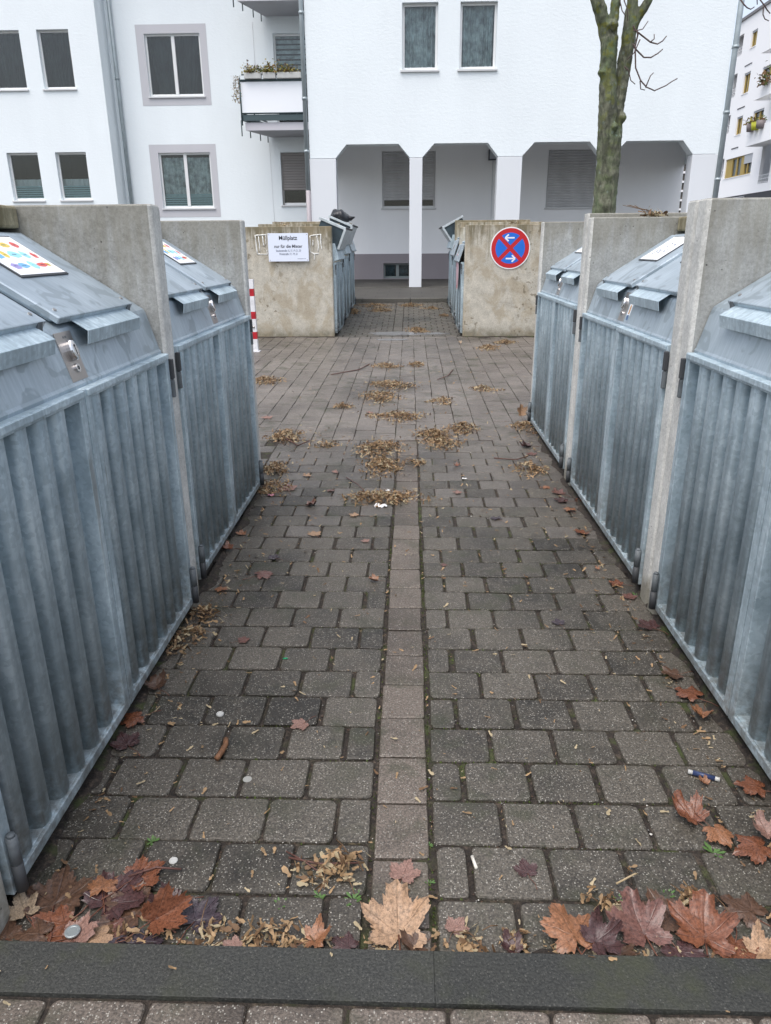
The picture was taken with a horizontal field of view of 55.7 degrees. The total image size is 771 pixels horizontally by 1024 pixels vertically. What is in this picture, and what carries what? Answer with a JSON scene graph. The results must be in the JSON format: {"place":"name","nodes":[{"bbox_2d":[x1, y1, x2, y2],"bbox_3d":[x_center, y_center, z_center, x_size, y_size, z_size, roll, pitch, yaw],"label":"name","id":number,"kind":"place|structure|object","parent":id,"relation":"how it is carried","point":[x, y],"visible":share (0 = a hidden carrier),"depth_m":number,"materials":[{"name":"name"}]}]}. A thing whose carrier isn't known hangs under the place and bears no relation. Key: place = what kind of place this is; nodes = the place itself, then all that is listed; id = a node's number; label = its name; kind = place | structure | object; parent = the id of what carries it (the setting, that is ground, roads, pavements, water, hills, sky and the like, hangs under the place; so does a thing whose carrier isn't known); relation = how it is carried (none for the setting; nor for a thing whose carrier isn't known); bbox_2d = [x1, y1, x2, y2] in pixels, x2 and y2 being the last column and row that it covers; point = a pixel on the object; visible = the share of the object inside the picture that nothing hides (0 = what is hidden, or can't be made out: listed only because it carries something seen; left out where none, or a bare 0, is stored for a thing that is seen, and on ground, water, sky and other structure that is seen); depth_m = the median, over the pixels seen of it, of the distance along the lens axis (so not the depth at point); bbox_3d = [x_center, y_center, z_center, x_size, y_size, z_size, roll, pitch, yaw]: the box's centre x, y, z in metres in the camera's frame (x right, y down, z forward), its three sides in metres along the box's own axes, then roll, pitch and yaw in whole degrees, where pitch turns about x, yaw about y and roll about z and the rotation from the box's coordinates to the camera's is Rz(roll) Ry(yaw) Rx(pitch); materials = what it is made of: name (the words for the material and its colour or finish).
{"place":"outdoors","nodes":[
{"label":"outdoors","id":0,"kind":"place"},
{"bbox_2d":[0,0,311,226],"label":"residential building","id":1,"kind":"structure","parent":0,"point":[116,102],"depth_m":19.07,"materials":[{"name":"white paint"}]},
{"bbox_2d":[0,31,28,91],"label":"window","id":2,"kind":"structure","parent":1,"relation":"in","point":[12,72],"depth_m":18.66,"materials":[{"name":"white glass"}]},
{"bbox_2d":[8,153,45,201],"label":"window","id":3,"kind":"structure","parent":1,"relation":"in","point":[25,170],"depth_m":19.66,"materials":[{"name":"white glass"}]},
{"bbox_2d":[38,30,76,90],"bbox_3d":[-8.306,-11.553,18.822,0.883,1.347,0.932,0,20,2],"label":"window","id":4,"kind":"structure","parent":1,"relation":"in","point":[55,49],"depth_m":18.60,"materials":[{"name":"white glass"}]},
{"bbox_2d":[57,152,92,201],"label":"window","id":5,"kind":"structure","parent":1,"relation":"in","point":[73,168],"depth_m":19.61,"materials":[{"name":"white glass"}]},
{"bbox_2d":[145,34,205,97],"bbox_3d":[-5.479,-11.742,19.360,1.516,1.465,0.896,0,20,2],"label":"window","id":6,"kind":"structure","parent":1,"relation":"in","point":[174,62],"depth_m":19.12,"materials":[{"name":"white glass"}]},
{"bbox_2d":[159,153,215,209],"bbox_3d":[-5.416,-9.164,20.294,1.487,1.424,0.896,0,20,2],"label":"window","id":7,"kind":"structure","parent":1,"relation":"in","point":[186,178],"depth_m":20.07,"materials":[{"name":"white"}]},
{"bbox_2d":[273,34,307,121],"bbox_3d":[-2.246,-11.427,19.435,1.242,2.078,0.795,0,20,2],"label":"window","id":8,"kind":"structure","parent":1,"relation":"in","point":[286,46],"depth_m":18.96,"materials":[{"name":"white"}]},
{"bbox_2d":[281,152,310,206],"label":"window","id":9,"kind":"structure","parent":1,"relation":"in","point":[292,164],"depth_m":19.86,"materials":[{"name":"white"}]},
{"bbox_2d":[0,999,770,1023],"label":"paving","id":10,"kind":"structure","parent":0,"point":[60,1012],"depth_m":1.44,"materials":[{"name":"grey concrete"}]},
{"bbox_2d":[0,302,770,1023],"bbox_3d":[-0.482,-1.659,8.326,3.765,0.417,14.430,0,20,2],"label":"paving","id":11,"kind":"structure","parent":0,"point":[223,814],"depth_m":2.35,"materials":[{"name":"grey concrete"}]},
{"bbox_2d":[23,864,93,941],"bbox_3d":[-0.755,0.915,1.714,0.160,0.019,0.211,-18,26,-39],"label":"fallen leaf","id":12,"kind":"object","parent":11,"relation":"on","point":[56,888],"visible":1,"depth_m":1.75,"materials":[{"name":"brown plant"}]},
{"bbox_2d":[9,891,39,927],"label":"fallen leaf","id":13,"kind":"object","parent":12,"relation":"on","point":[21,901],"visible":0.98,"depth_m":1.70,"materials":[{"name":"brown plant"}]},
{"bbox_2d":[29,904,87,941],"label":"fallen leaf","id":14,"kind":"object","parent":11,"relation":"on","point":[60,918],"visible":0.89,"depth_m":1.67,"materials":[{"name":"brown plant"}]},
{"bbox_2d":[13,917,63,941],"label":"fallen leaf","id":15,"kind":"object","parent":14,"relation":"on","point":[32,933],"visible":0.82,"depth_m":1.63,"materials":[{"name":"brown plant"}]},
{"bbox_2d":[53,910,98,942],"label":"fallen leaf","id":16,"kind":"object","parent":15,"relation":"on","point":[87,932],"visible":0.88,"depth_m":1.63,"materials":[{"name":"pink"}]},
{"bbox_2d":[0,204,199,933],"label":"bin shelter","id":17,"kind":"object","parent":11,"relation":"on","point":[99,595],"visible":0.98,"depth_m":2.13,"materials":[{"name":"concrete"}]},
{"bbox_2d":[0,390,129,894],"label":"door","id":18,"kind":"structure","parent":17,"relation":"in","point":[64,694],"depth_m":1.88,"materials":[{"name":"metal"}]},
{"bbox_2d":[76,353,198,703],"bbox_3d":[-0.854,0.014,2.574,0.110,1.035,0.765,0,20,2],"label":"door","id":19,"kind":"structure","parent":17,"relation":"in","point":[130,410],"depth_m":2.52,"materials":[{"name":"metal"}]},
{"bbox_2d":[87,874,117,912],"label":"fallen leaf","id":20,"kind":"object","parent":11,"relation":"on","point":[99,884],"visible":1,"depth_m":1.75,"materials":[{"name":"brown plant"}]},
{"bbox_2d":[108,731,140,755],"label":"fallen leaf","id":21,"kind":"object","parent":11,"relation":"on","point":[124,741],"visible":1,"depth_m":2.27,"materials":[{"name":"purple"}]},
{"bbox_2d":[8,485,264,906],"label":"dirt","id":22,"kind":"structure","parent":11,"relation":"on","point":[46,857],"depth_m":2.20,"materials":[{"name":"soil"}]},
{"bbox_2d":[97,880,175,932],"bbox_3d":[-0.567,0.919,1.700,0.189,0.017,0.144,-1,20,-2],"label":"fallen leaf","id":23,"kind":"object","parent":11,"relation":"on","point":[130,920],"visible":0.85,"depth_m":1.69,"materials":[{"name":"brown plant"}]},
{"bbox_2d":[86,925,114,942],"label":"fallen leaf","id":24,"kind":"object","parent":23,"relation":"on","point":[100,935],"visible":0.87,"depth_m":1.62,"materials":[{"name":"brown plant"}]},
{"bbox_2d":[69,868,148,941],"bbox_3d":[-0.635,0.916,1.698,0.160,0.019,0.211,-1,20,-2],"label":"fallen leaf","id":25,"kind":"object","parent":23,"relation":"on","point":[131,898],"visible":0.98,"depth_m":1.72,"materials":[{"name":"brown plant"}]},
{"bbox_2d":[101,854,165,899],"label":"fallen leaf","id":26,"kind":"object","parent":25,"relation":"on","point":[150,878],"visible":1,"depth_m":1.79,"materials":[{"name":"brown plant"}]},
{"bbox_2d":[165,618,216,655],"bbox_3d":[-0.796,0.490,2.860,0.211,0.056,0.323,10,22,27],"label":"seed cluster","id":27,"kind":"object","parent":11,"relation":"on","point":[188,629],"visible":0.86,"depth_m":2.87,"materials":[{"name":"brown plant"}]},
{"bbox_2d":[176,896,224,944],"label":"fallen leaf","id":28,"kind":"object","parent":11,"relation":"on","point":[193,913],"visible":0.92,"depth_m":1.68,"materials":[{"name":"purple plant"}]},
{"bbox_2d":[194,899,239,945],"bbox_3d":[-0.406,0.938,1.639,0.111,0.035,0.108,15,25,36],"label":"seed cluster","id":29,"kind":"object","parent":11,"relation":"on","point":[228,929],"visible":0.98,"depth_m":1.64,"materials":[{"name":"brown plant"}]},
{"bbox_2d":[226,914,318,947],"bbox_3d":[-0.244,0.938,1.626,0.220,0.053,0.109,0,20,2],"label":"seed cluster","id":30,"kind":"object","parent":11,"relation":"on","point":[257,940],"visible":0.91,"depth_m":1.63,"materials":[{"name":"brown plant"}]},
{"bbox_2d":[294,913,331,947],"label":"fallen leaf","id":31,"kind":"object","parent":30,"relation":"on","point":[317,932],"visible":0.98,"depth_m":1.62,"materials":[{"name":"brown plant"}]},
{"bbox_2d":[272,221,356,308],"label":"bin shelter","id":32,"kind":"object","parent":11,"relation":"on","point":[351,255],"visible":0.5,"depth_m":13.97,"materials":[{"name":"metal"}]},
{"bbox_2d":[281,839,370,894],"bbox_3d":[-0.148,0.871,1.796,0.220,0.058,0.174,0,20,2],"label":"seed cluster","id":33,"kind":"object","parent":11,"relation":"on","point":[328,867],"visible":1,"depth_m":1.79,"materials":[{"name":"brown plant"}]},
{"bbox_2d":[0,939,677,956],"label":"dirt","id":34,"kind":"structure","parent":11,"relation":"on","point":[542,951],"depth_m":1.59,"materials":[{"name":"soil"}]},
{"bbox_2d":[108,926,163,943],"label":"fallen leaf","id":35,"kind":"object","parent":34,"relation":"on","point":[155,940],"visible":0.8,"depth_m":1.62,"materials":[{"name":"brown"}]},
{"bbox_2d":[115,880,192,942],"bbox_3d":[-0.519,0.909,1.635,0.192,0.066,0.102,-15,60,-35],"label":"fallen leaf","id":36,"kind":"object","parent":35,"relation":"on","point":[164,909],"visible":1,"depth_m":1.66,"materials":[{"name":"brown plant"}]},
{"bbox_2d":[331,931,358,948],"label":"fallen leaf","id":37,"kind":"object","parent":11,"relation":"on","point":[347,941],"visible":0.77,"depth_m":1.61,"materials":[{"name":"purple plant"}]},
{"bbox_2d":[348,435,413,456],"bbox_3d":[-0.044,-0.514,5.522,0.464,0.067,0.599,-2,20,-5],"label":"seed cluster","id":38,"kind":"object","parent":11,"relation":"on","point":[382,445],"visible":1,"depth_m":5.45,"materials":[{"name":"brown plant"}]},
{"bbox_2d":[358,454,411,480],"bbox_3d":[-0.014,-0.340,5.046,0.396,0.090,0.609,0,20,2],"label":"seed cluster","id":39,"kind":"object","parent":11,"relation":"on","point":[386,462],"visible":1,"depth_m":5.03,"materials":[{"name":"brown plant"}]},
{"bbox_2d":[0,358,770,1012],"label":"scattered seeds","id":40,"kind":"object","parent":11,"relation":"on","point":[434,936],"visible":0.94,"depth_m":2.09,"materials":[{"name":"brown plant"}]},
{"bbox_2d":[338,488,441,507],"bbox_3d":[0.026,-0.102,4.443,0.619,0.078,0.317,-4,20,-8],"label":"seed cluster","id":41,"kind":"object","parent":11,"relation":"on","point":[377,496],"visible":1,"depth_m":4.43,"materials":[{"name":"brown plant"}]},
{"bbox_2d":[360,879,430,949],"bbox_3d":[0.024,0.935,1.606,0.162,0.036,0.247,-1,34,-2],"label":"fallen leaf","id":42,"kind":"object","parent":11,"relation":"on","point":[393,914],"visible":0.92,"depth_m":1.65,"materials":[{"name":"brown plant"}]},
{"bbox_2d":[70,450,770,952],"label":"grit","id":43,"kind":"object","parent":11,"relation":"on","point":[462,772],"visible":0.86,"depth_m":2.12,"materials":[{"name":"brown"}]},
{"bbox_2d":[453,916,486,951],"bbox_3d":[0.183,0.939,1.621,0.062,0.030,0.102,-3,20,-7],"label":"seed cluster","id":44,"kind":"object","parent":11,"relation":"on","point":[467,946],"visible":0.98,"depth_m":1.60,"materials":[{"name":"brown plant"}]},
{"bbox_2d":[193,498,765,941],"bbox_3d":[0.368,0.279,3.487,1.553,0.008,4.091,0,20,2],"label":"moss","id":45,"kind":"object","parent":11,"relation":"on","point":[467,728],"visible":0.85,"depth_m":2.37,"materials":[{"name":"green plant"}]},
{"bbox_2d":[500,928,523,952],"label":"fallen leaf","id":46,"kind":"object","parent":11,"relation":"on","point":[506,943],"visible":0.93,"depth_m":1.60,"materials":[{"name":"purple plant"}]},
{"bbox_2d":[512,858,537,888],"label":"fallen leaf","id":47,"kind":"object","parent":11,"relation":"on","point":[524,868],"visible":1,"depth_m":1.80,"materials":[{"name":"purple"}]},
{"bbox_2d":[539,903,591,953],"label":"fallen leaf","id":48,"kind":"object","parent":11,"relation":"on","point":[562,926],"visible":0.97,"depth_m":1.62,"materials":[{"name":"brown plant"}]},
{"bbox_2d":[580,885,622,911],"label":"seed cluster","id":49,"kind":"object","parent":11,"relation":"on","point":[604,899],"visible":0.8,"depth_m":1.70,"materials":[{"name":"brown plant"}]},
{"bbox_2d":[605,886,673,955],"bbox_3d":[0.574,0.933,1.604,0.145,0.032,0.222,-4,30,-9],"label":"fallen leaf","id":50,"kind":"object","parent":11,"relation":"on","point":[639,918],"visible":0.98,"depth_m":1.65,"materials":[{"name":"brown"}]},
{"bbox_2d":[530,424,770,795],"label":"dirt","id":51,"kind":"structure","parent":11,"relation":"on","point":[719,717],"depth_m":2.71,"materials":[{"name":"soil"}]},
{"bbox_2d":[643,886,680,931],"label":"fallen leaf","id":52,"kind":"object","parent":11,"relation":"on","point":[669,922],"visible":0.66,"depth_m":1.68,"materials":[{"name":"brown plant"}]},
{"bbox_2d":[660,940,708,956],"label":"fallen leaf","id":53,"kind":"object","parent":11,"relation":"on","point":[686,948],"visible":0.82,"depth_m":1.59,"materials":[{"name":"brown"}]},
{"bbox_2d":[672,789,709,826],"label":"fallen leaf","id":54,"kind":"object","parent":11,"relation":"on","point":[687,810],"visible":1,"depth_m":1.97,"materials":[{"name":"brown"}]},
{"bbox_2d":[667,889,739,957],"bbox_3d":[0.697,0.935,1.596,0.153,0.034,0.235,6,29,16],"label":"fallen leaf","id":55,"kind":"object","parent":11,"relation":"on","point":[700,920],"visible":1,"depth_m":1.64,"materials":[{"name":"brown plant"}]},
{"bbox_2d":[695,813,734,847],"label":"fallen leaf","id":56,"kind":"object","parent":11,"relation":"on","point":[720,834],"visible":1,"depth_m":1.88,"materials":[{"name":"brown plant"}]},
{"bbox_2d":[705,927,758,958],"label":"fallen leaf","id":57,"kind":"object","parent":11,"relation":"on","point":[739,943],"visible":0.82,"depth_m":1.59,"materials":[{"name":"brown plant"}]},
{"bbox_2d":[719,892,770,928],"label":"fallen leaf","id":58,"kind":"object","parent":11,"relation":"on","point":[746,907],"visible":0.95,"depth_m":1.68,"materials":[{"name":"brown plant"}]},
{"bbox_2d":[732,834,770,864],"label":"fallen leaf","id":59,"kind":"object","parent":11,"relation":"on","point":[755,849],"visible":1,"depth_m":1.84,"materials":[{"name":"brown plant"}]},
{"bbox_2d":[732,775,770,797],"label":"fallen leaf","id":60,"kind":"object","parent":11,"relation":"on","point":[751,786],"visible":1,"depth_m":2.05,"materials":[{"name":"brown plant"}]},
{"bbox_2d":[743,919,770,958],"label":"fallen leaf","id":61,"kind":"object","parent":11,"relation":"on","point":[759,940],"visible":0.95,"depth_m":1.59,"materials":[{"name":"brown plant"}]},
{"bbox_2d":[752,810,770,838],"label":"fallen leaf","id":62,"kind":"object","parent":11,"relation":"on","point":[762,825],"visible":1,"depth_m":1.88,"materials":[{"name":"pink"}]},
{"bbox_2d":[254,337,542,440],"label":"driveway paving","id":63,"kind":"structure","parent":0,"point":[503,358],"depth_m":7.69,"materials":[{"name":"grey concrete"}]},
{"bbox_2d":[249,279,260,351],"bbox_3d":[-1.784,-2.639,9.854,0.120,0.965,0.120,0,20,2],"label":"barrier post","id":64,"kind":"object","parent":63,"relation":"on","point":[253,316],"visible":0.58,"depth_m":9.83,"materials":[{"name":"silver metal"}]},
{"bbox_2d":[262,427,306,443],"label":"seed cluster","id":65,"kind":"object","parent":63,"relation":"on","point":[289,436],"visible":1,"depth_m":5.78,"materials":[{"name":"brown plant"}]},
{"bbox_2d":[358,409,430,424],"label":"seed cluster","id":66,"kind":"object","parent":63,"relation":"on","point":[399,414],"visible":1,"depth_m":6.38,"materials":[{"name":"brown plant"}]},
{"bbox_2d":[354,279,448,297],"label":"pavement","id":67,"kind":"structure","parent":0,"point":[401,292],"depth_m":17.61,"materials":[{"name":"grey concrete"}]},
{"bbox_2d":[298,0,744,286],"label":"apartment building","id":68,"kind":"structure","parent":67,"relation":"on","point":[427,120],"depth_m":16.89,"materials":[{"name":"white paint"}]},
{"bbox_2d":[384,263,408,277],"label":"window","id":69,"kind":"structure","parent":68,"relation":"in","point":[391,270],"depth_m":20.74,"materials":[{"name":"grey glass"}]},
{"bbox_2d":[381,151,435,209],"bbox_3d":[0.642,-9.099,20.113,1.506,1.445,0.905,0,20,2],"label":"window","id":70,"kind":"structure","parent":68,"relation":"in","point":[395,165],"depth_m":19.77,"materials":[{"name":"white"}]},
{"bbox_2d":[400,3,438,71],"bbox_3d":[0.793,-10.845,16.874,0.885,1.357,1.045,0,20,2],"label":"window","id":71,"kind":"structure","parent":68,"relation":"in","point":[419,21],"depth_m":16.60,"materials":[{"name":"white glass"}]},
{"bbox_2d":[457,2,497,71],"bbox_3d":[2.099,-10.839,16.831,0.906,1.355,1.045,0,20,2],"label":"window","id":72,"kind":"structure","parent":68,"relation":"in","point":[478,21],"depth_m":16.56,"materials":[{"name":"white glass"}]},
{"bbox_2d":[544,150,596,208],"bbox_3d":[5.086,-8.937,19.623,1.555,1.461,0.163,0,20,2],"label":"window","id":73,"kind":"structure","parent":68,"relation":"in","point":[571,173],"depth_m":19.62,"materials":[{"name":"white"}]},
{"bbox_2d":[712,0,767,195],"label":"sky","id":74,"kind":"structure","parent":0,"point":[749,3],"materials":[{"name":"white"}]},
{"bbox_2d":[718,0,770,197],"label":"street apartment block","id":75,"kind":"structure","parent":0,"point":[746,169],"depth_m":56.38,"materials":[{"name":"white paint"}]},
{"bbox_2d":[723,153,752,179],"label":"window","id":76,"kind":"structure","parent":75,"relation":"in","point":[739,166],"depth_m":58.44,"materials":[{"name":"yellow"}]},
{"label":"ground","id":77,"kind":"structure","parent":0,"visible":0},
{"bbox_2d":[158,207,263,590],"bbox_3d":[-1.480,-0.587,3.731,1.381,1.720,1.597,0,20,2],"label":"bin shelter","id":78,"kind":"object","parent":77,"relation":"on","point":[206,276],"visible":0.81,"depth_m":3.70,"materials":[{"name":"concrete"}]},
{"bbox_2d":[173,328,235,579],"bbox_3d":[-0.855,-0.296,3.429,0.110,1.035,0.719,0,20,2],"label":"door","id":79,"kind":"structure","parent":78,"relation":"in","point":[198,359],"depth_m":3.40,"materials":[{"name":"metal"}]},
{"bbox_2d":[216,315,263,522],"bbox_3d":[-0.831,-0.544,4.110,0.110,1.035,0.719,0,20,2],"label":"door","id":80,"kind":"structure","parent":78,"relation":"in","point":[236,336],"depth_m":4.10,"materials":[{"name":"metal"}]},
{"bbox_2d":[245,217,352,336],"bbox_3d":[-1.332,-3.697,11.663,1.576,1.854,1.349,0,20,2],"label":"bin shelter","id":81,"kind":"object","parent":77,"relation":"on","point":[298,298],"visible":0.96,"depth_m":11.06,"materials":[{"name":"concrete"}]},
{"bbox_2d":[267,233,308,261],"bbox_3d":[-1.442,-3.925,10.819,0.600,0.394,0.008,0,20,2],"label":"notice board","id":82,"kind":"object","parent":81,"relation":"attached to","point":[287,247],"visible":1,"depth_m":10.82,"materials":[{"name":"white metal"}]},
{"bbox_2d":[333,262,340,332],"bbox_3d":[-0.772,-3.366,11.447,0.110,1.035,0.590,0,20,2],"label":"door","id":83,"kind":"structure","parent":81,"relation":"in","point":[335,264],"depth_m":11.34,"materials":[{"name":"metal"}]},
{"bbox_2d":[258,215,357,319],"bbox_3d":[-1.289,-4.229,12.906,1.576,1.854,1.349,0,20,2],"label":"bin shelter","id":84,"kind":"object","parent":77,"relation":"on","point":[346,295],"visible":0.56,"depth_m":12.58,"materials":[{"name":"metal"}]},
{"bbox_2d":[0,941,770,1016],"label":"front kerb","id":85,"kind":"structure","parent":77,"relation":"on","point":[653,985],"depth_m":1.50,"materials":[{"name":"concrete"}]},
{"bbox_2d":[580,906,625,954],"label":"fallen leaf","id":86,"kind":"object","parent":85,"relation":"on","point":[598,934],"visible":0.97,"depth_m":1.60,"materials":[{"name":"brown"}]},
{"bbox_2d":[368,303,430,950],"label":"gutter paving","id":87,"kind":"structure","parent":77,"relation":"on","point":[405,835],"depth_m":2.37,"materials":[{"name":"grey concrete"}]},
{"bbox_2d":[389,858,420,883],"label":"fallen leaf","id":88,"kind":"object","parent":87,"relation":"on","point":[404,871],"visible":0.94,"depth_m":1.80,"materials":[{"name":"pink plant"}]},
{"bbox_2d":[356,298,446,302],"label":"kerb","id":89,"kind":"structure","parent":77,"relation":"on","point":[393,300],"depth_m":15.02,"materials":[{"name":"concrete"}]},
{"bbox_2d":[439,215,530,306],"bbox_3d":[1.832,-4.714,14.027,1.604,1.809,1.349,0,20,2],"label":"bin shelter","id":90,"kind":"object","parent":77,"relation":"on","point":[448,230],"visible":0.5,"depth_m":13.37,"materials":[{"name":"metal"}]},
{"bbox_2d":[450,222,540,319],"bbox_3d":[1.871,-4.140,12.797,1.441,1.720,1.349,0,20,2],"label":"bin shelter","id":91,"kind":"object","parent":77,"relation":"on","point":[453,254],"visible":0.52,"depth_m":12.54,"materials":[{"name":"metal"}]},
{"bbox_2d":[454,224,540,336],"bbox_3d":[1.827,-3.610,11.554,1.441,1.720,1.349,0,20,2],"label":"bin shelter","id":92,"kind":"object","parent":77,"relation":"on","point":[493,298],"visible":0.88,"depth_m":10.95,"materials":[{"name":"concrete"}]},
{"bbox_2d":[458,262,463,332],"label":"door","id":93,"kind":"structure","parent":92,"relation":"in","point":[461,264],"depth_m":11.22,"materials":[{"name":"metal"}]},
{"bbox_2d":[490,227,529,268],"bbox_3d":[1.834,-3.879,10.725,0.586,0.586,0.008,0,20,2],"label":"no stopping sign","id":94,"kind":"object","parent":92,"relation":"attached to","point":[509,247],"visible":1,"depth_m":10.72,"materials":[{"name":"blue"}]},
{"bbox_2d":[527,212,686,479],"bbox_3d":[1.849,-1.171,5.196,1.381,1.720,1.597,0,20,2],"label":"bin shelter","id":95,"kind":"object","parent":77,"relation":"on","point":[562,253],"visible":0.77,"depth_m":5.20,"materials":[{"name":"concrete"}]},
{"bbox_2d":[527,292,555,441],"bbox_3d":[1.227,-1.133,5.617,0.110,1.035,0.719,0,20,2],"label":"door","id":96,"kind":"structure","parent":95,"relation":"in","point":[544,309],"depth_m":5.64,"materials":[{"name":"metal"}]},
{"bbox_2d":[545,298,577,468],"bbox_3d":[1.203,-0.886,4.936,0.110,1.035,0.719,0,20,2],"label":"door","id":97,"kind":"structure","parent":95,"relation":"in","point":[565,312],"depth_m":4.93,"materials":[{"name":"metal"}]},
{"bbox_2d":[566,200,699,603],"bbox_3d":[1.795,-0.583,3.650,1.381,1.720,1.699,0,20,2],"label":"bin shelter","id":98,"kind":"object","parent":77,"relation":"on","point":[637,270],"visible":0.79,"depth_m":3.55,"materials":[{"name":"concrete"}]},
{"bbox_2d":[566,313,620,523],"bbox_3d":[1.174,-0.553,4.092,0.110,1.035,0.765,0,20,2],"label":"door","id":99,"kind":"structure","parent":98,"relation":"in","point":[597,335],"depth_m":4.08,"materials":[{"name":"metal"}]},
{"bbox_2d":[598,326,670,583],"bbox_3d":[1.149,-0.290,3.368,0.110,1.035,0.765,0,20,2],"label":"door","id":100,"kind":"structure","parent":98,"relation":"in","point":[641,361],"depth_m":3.33,"materials":[{"name":"metal"}]},
{"bbox_2d":[590,0,769,212],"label":"bare tree","id":101,"kind":"object","parent":77,"relation":"on","point":[614,73],"visible":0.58,"depth_m":9.05,"materials":[{"name":"brown plant"}]},
{"bbox_2d":[647,197,770,779],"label":"bin shelter","id":102,"kind":"object","parent":77,"relation":"on","point":[709,601],"visible":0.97,"depth_m":2.44,"materials":[{"name":"concrete"}]},
{"bbox_2d":[648,352,770,715],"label":"door","id":103,"kind":"structure","parent":102,"relation":"in","point":[720,480],"depth_m":2.44,"materials":[{"name":"metal"}]},
{"bbox_2d":[728,482,770,779],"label":"door","id":104,"kind":"structure","parent":102,"relation":"in","point":[750,705],"depth_m":2.13,"materials":[{"name":"metal"}]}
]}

